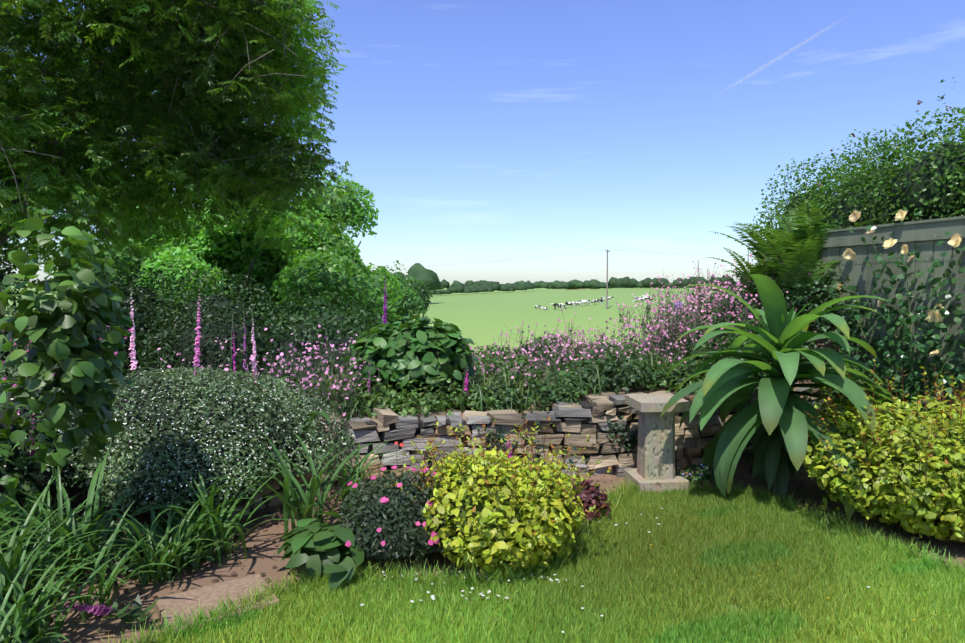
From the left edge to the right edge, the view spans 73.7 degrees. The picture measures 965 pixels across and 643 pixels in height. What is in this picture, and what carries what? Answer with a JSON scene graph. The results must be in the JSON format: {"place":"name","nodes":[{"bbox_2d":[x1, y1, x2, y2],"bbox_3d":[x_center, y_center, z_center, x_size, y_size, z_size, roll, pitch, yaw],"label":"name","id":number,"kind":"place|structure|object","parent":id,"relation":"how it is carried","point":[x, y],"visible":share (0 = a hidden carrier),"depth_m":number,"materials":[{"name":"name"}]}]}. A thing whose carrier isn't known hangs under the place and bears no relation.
{"place":"outdoors","nodes":[
{"label":"outdoors","id":0,"kind":"place"},
{"bbox_2d":[131,282,588,408],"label":"flower stems","id":1,"kind":"object","parent":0,"point":[378,390],"visible":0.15,"depth_m":6.36,"materials":[{"name":"green plant"}]},
{"bbox_2d":[2,263,757,517],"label":"pink flowers","id":2,"kind":"object","parent":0,"point":[344,348],"visible":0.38,"depth_m":6.93,"materials":[{"name":"pink plant"}]},
{"bbox_2d":[68,295,844,517],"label":"raised bed ground","id":3,"kind":"structure","parent":0,"point":[822,344],"depth_m":6.00,"materials":[{"name":"brown soil"}]},
{"bbox_2d":[296,274,804,418],"bbox_3d":[0.924,0.110,7.047,5.780,1.338,3.675,0,3,2],"label":"raised bed planting","id":4,"kind":"object","parent":3,"relation":"on","point":[391,397],"visible":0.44,"depth_m":5.96,"materials":[{"name":"green plant"}]},
{"bbox_2d":[501,254,810,363],"bbox_3d":[1.950,-0.050,7.459,3.469,1.481,2.222,0,3,2],"label":"campion drift","id":5,"kind":"object","parent":3,"relation":"on","point":[686,327],"depth_m":7.25,"materials":[{"name":"plant"}]},
{"bbox_2d":[0,0,964,283],"label":"sky","id":6,"kind":"structure","parent":0,"point":[527,132],"materials":[{"name":"blue"}]},
{"bbox_2d":[3,284,964,642],"bbox_3d":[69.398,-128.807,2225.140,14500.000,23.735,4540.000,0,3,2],"label":"ground","id":7,"kind":"structure","parent":0,"point":[481,318],"depth_m":4.81,"materials":[{"name":"green plant"}]},
{"bbox_2d":[0,469,297,642],"bbox_3d":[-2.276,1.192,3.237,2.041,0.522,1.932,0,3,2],"label":"strap-leaved plants","id":8,"kind":"object","parent":7,"relation":"on","point":[19,633],"visible":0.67,"depth_m":3.50,"materials":[{"name":"green plant"}]},
{"bbox_2d":[0,0,356,291],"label":"ash tree","id":9,"kind":"object","parent":7,"relation":"on","point":[144,82],"depth_m":9.77,"materials":[{"name":"green plant"}]},
{"bbox_2d":[154,574,279,635],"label":"paving slabs","id":10,"kind":"structure","parent":7,"relation":"on","point":[191,598],"depth_m":3.26,"materials":[{"name":"stone"}]},
{"bbox_2d":[0,209,477,592],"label":"leaves","id":11,"kind":"object","parent":7,"relation":"on","point":[84,386],"visible":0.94,"depth_m":3.37,"materials":[{"name":"green plant"}]},
{"bbox_2d":[72,186,425,338],"bbox_3d":[-11.002,-1.416,42.753,28.095,16.005,41.708,-2,4,-32],"label":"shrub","id":12,"kind":"object","parent":7,"relation":"on","point":[376,282],"visible":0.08,"depth_m":26.89,"materials":[{"name":"plant"}]},
{"bbox_2d":[45,149,470,356],"bbox_3d":[-11.033,-0.508,43.416,29.250,19.427,43.545,-2,4,-31],"label":"valley tree","id":13,"kind":"object","parent":7,"relation":"on","point":[231,259],"depth_m":26.50,"materials":[{"name":"green plant"}]},
{"bbox_2d":[0,239,729,393],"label":"hedge leaves","id":14,"kind":"object","parent":7,"relation":"on","point":[147,360],"visible":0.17,"depth_m":7.47,"materials":[{"name":"green plant"}]},
{"bbox_2d":[0,267,754,533],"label":"flower stems","id":15,"kind":"object","parent":7,"relation":"on","point":[662,306],"visible":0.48,"depth_m":6.92,"materials":[{"name":"green plant"}]},
{"bbox_2d":[424,280,534,294],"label":"field hedgerows","id":16,"kind":"object","parent":7,"relation":"on","point":[492,287],"visible":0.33,"depth_m":228.49,"materials":[{"name":"green plant"}]},
{"bbox_2d":[0,201,964,622],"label":"plants","id":17,"kind":"object","parent":7,"relation":"on","point":[882,504],"depth_m":3.92,"materials":[{"name":"green plant"}]},
{"bbox_2d":[710,199,875,305],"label":"fern fronds","id":18,"kind":"object","parent":17,"relation":"on","point":[791,256],"visible":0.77,"depth_m":6.96,"materials":[{"name":"green plant"}]},
{"bbox_2d":[0,142,964,559],"bbox_3d":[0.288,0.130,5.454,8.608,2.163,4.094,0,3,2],"label":"shrubs","id":19,"kind":"object","parent":7,"relation":"on","point":[314,427],"visible":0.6,"depth_m":4.64,"materials":[{"name":"green plant"}]},
{"bbox_2d":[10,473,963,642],"bbox_3d":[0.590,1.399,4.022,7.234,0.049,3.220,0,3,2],"label":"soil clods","id":20,"kind":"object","parent":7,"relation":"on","point":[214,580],"visible":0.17,"depth_m":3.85,"materials":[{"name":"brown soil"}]},
{"bbox_2d":[37,286,945,631],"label":"flowers","id":21,"kind":"object","parent":7,"relation":"on","point":[133,354],"visible":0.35,"depth_m":5.98,"materials":[{"name":"plant"}]},
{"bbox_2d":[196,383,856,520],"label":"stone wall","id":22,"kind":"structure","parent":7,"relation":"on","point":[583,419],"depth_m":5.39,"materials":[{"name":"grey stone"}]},
{"bbox_2d":[377,263,741,289],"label":"hedgerows","id":23,"kind":"object","parent":7,"relation":"on","point":[417,271],"visible":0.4,"depth_m":240.98,"materials":[{"name":"green plant"}]},
{"bbox_2d":[606,250,609,309],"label":"utility pole","id":24,"kind":"object","parent":7,"relation":"on","point":[607,283],"visible":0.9,"depth_m":110.29,"materials":[{"name":"grey wood"}]},
{"bbox_2d":[400,249,747,267],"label":"power lines","id":25,"kind":"object","parent":24,"relation":"attached to","point":[557,254],"visible":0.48,"depth_m":113.60,"materials":[{"name":"black metal"}]},
{"bbox_2d":[535,295,697,310],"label":"cow herd","id":26,"kind":"object","parent":7,"relation":"on","point":[580,302],"visible":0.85,"depth_m":117.99},
{"bbox_2d":[624,393,690,493],"bbox_3d":[1.395,0.975,5.169,0.400,0.725,0.400,0,3,-6],"label":"stone pedestal","id":27,"kind":"object","parent":7,"relation":"on","point":[656,448],"visible":0.92,"depth_m":5.05,"materials":[{"name":"beige stone"}]},
{"bbox_2d":[660,274,918,521],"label":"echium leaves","id":28,"kind":"object","parent":7,"relation":"on","point":[772,419],"visible":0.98,"depth_m":4.70,"materials":[{"name":"green plant"}]},
{"bbox_2d":[685,267,903,461],"bbox_3d":[3.433,0.489,4.524,2.136,1.848,5.723,-1,4,-16],"label":"shrub","id":29,"kind":"object","parent":7,"relation":"on","point":[813,304],"visible":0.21,"depth_m":6.42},
{"bbox_2d":[812,216,964,423],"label":"wooden fence","id":30,"kind":"object","parent":7,"relation":"on","point":[919,233],"visible":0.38,"depth_m":6.03,"materials":[{"name":"paint"}]},
{"bbox_2d":[750,77,964,296],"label":"hedge","id":31,"kind":"object","parent":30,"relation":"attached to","point":[826,191],"visible":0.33,"depth_m":7.07,"materials":[{"name":"green plant"}]},
{"bbox_2d":[832,234,957,406],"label":"fence wires","id":32,"kind":"object","parent":30,"relation":"attached to","point":[870,292],"visible":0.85,"depth_m":6.10,"materials":[{"name":"grey metal"}]},
{"bbox_2d":[144,485,964,642],"label":"lawn","id":33,"kind":"structure","parent":0,"point":[749,541],"depth_m":3.31,"materials":[{"name":"green plant"}]},
{"bbox_2d":[100,475,964,642],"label":"lawn edge tufts","id":34,"kind":"object","parent":33,"relation":"on","point":[584,536],"visible":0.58,"depth_m":3.55,"materials":[{"name":"green plant"}]},
{"bbox_2d":[336,496,945,632],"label":"lawn weeds","id":35,"kind":"object","parent":33,"relation":"on","point":[737,608],"visible":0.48,"depth_m":3.18,"materials":[{"name":"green plant"}]},
{"bbox_2d":[711,21,842,96],"bbox_3d":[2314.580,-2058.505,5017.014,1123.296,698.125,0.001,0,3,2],"label":"contrail","id":36,"kind":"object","parent":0,"point":[772,59],"depth_m":5021.98,"materials":[{"name":"white"}]}
]}

